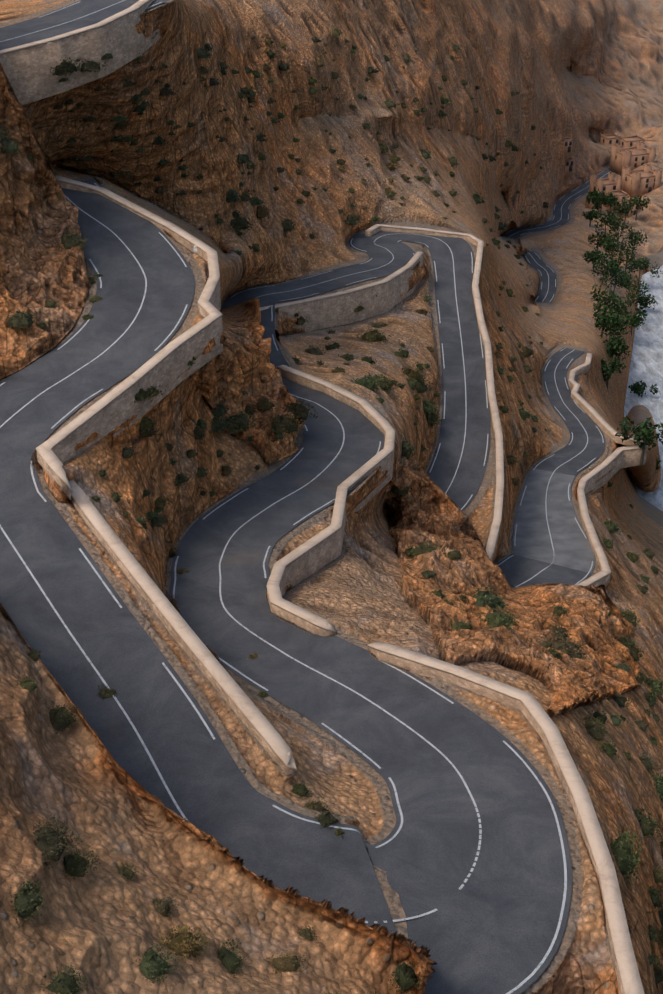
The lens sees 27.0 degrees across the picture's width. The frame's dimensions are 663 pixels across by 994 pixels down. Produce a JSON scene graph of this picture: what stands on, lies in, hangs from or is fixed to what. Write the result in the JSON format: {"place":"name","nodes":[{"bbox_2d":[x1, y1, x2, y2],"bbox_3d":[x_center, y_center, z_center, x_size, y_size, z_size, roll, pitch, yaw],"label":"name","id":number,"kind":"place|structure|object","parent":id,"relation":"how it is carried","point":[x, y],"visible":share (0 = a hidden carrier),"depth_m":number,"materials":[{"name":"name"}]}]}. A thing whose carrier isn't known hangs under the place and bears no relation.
{"place":"outdoors","nodes":[
{"label":"outdoors","id":0,"kind":"place"},
{"bbox_2d":[0,0,615,993],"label":"road asphalt","id":1,"kind":"structure","parent":0,"point":[490,926],"depth_m":92.51,"materials":[{"name":"grey asphalt"}]},
{"bbox_2d":[0,0,610,993],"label":"road markings","id":2,"kind":"object","parent":1,"relation":"on","point":[294,524],"visible":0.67,"depth_m":97.96,"materials":[{"name":"paint"}]},
{"bbox_2d":[0,0,646,993],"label":"retaining wall","id":3,"kind":"structure","parent":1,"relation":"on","point":[32,78],"depth_m":130.10,"materials":[{"name":"beige stone"}]},
{"bbox_2d":[0,0,647,993],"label":"parapet cap","id":4,"kind":"object","parent":3,"relation":"on","point":[282,750],"visible":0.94,"depth_m":101.16,"materials":[{"name":"beige concrete"}]},
{"bbox_2d":[513,468,594,572],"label":"concrete road","id":5,"kind":"structure","parent":1,"relation":"on","point":[572,546],"depth_m":177.77,"materials":[{"name":"grey concrete"}]},
{"bbox_2d":[0,0,662,993],"bbox_3d":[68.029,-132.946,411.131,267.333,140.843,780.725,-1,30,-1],"label":"terrain","id":6,"kind":"structure","parent":0,"point":[584,74],"depth_m":138.42,"materials":[{"name":"brown stone"}]},
{"bbox_2d":[0,27,662,993],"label":"shrubs","id":7,"kind":"object","parent":6,"relation":"on","point":[28,899],"visible":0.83,"depth_m":123.20,"materials":[{"name":"green plant"}]},
{"bbox_2d":[563,133,661,217],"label":"village houses","id":8,"kind":"structure","parent":6,"relation":"on","point":[624,168],"depth_m":492.23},
{"bbox_2d":[565,139,654,214],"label":"windows","id":9,"kind":"structure","parent":8,"relation":"in","point":[604,188],"depth_m":488.60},
{"bbox_2d":[582,188,662,484],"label":"riverside tree crowns","id":10,"kind":"object","parent":6,"relation":"on","point":[612,320],"visible":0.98,"depth_m":383.84,"materials":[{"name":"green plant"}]},
{"bbox_2d":[624,265,662,510],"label":"river water","id":11,"kind":"structure","parent":0,"point":[646,365],"depth_m":380.47,"materials":[{"name":"grey liquid"}]}
]}

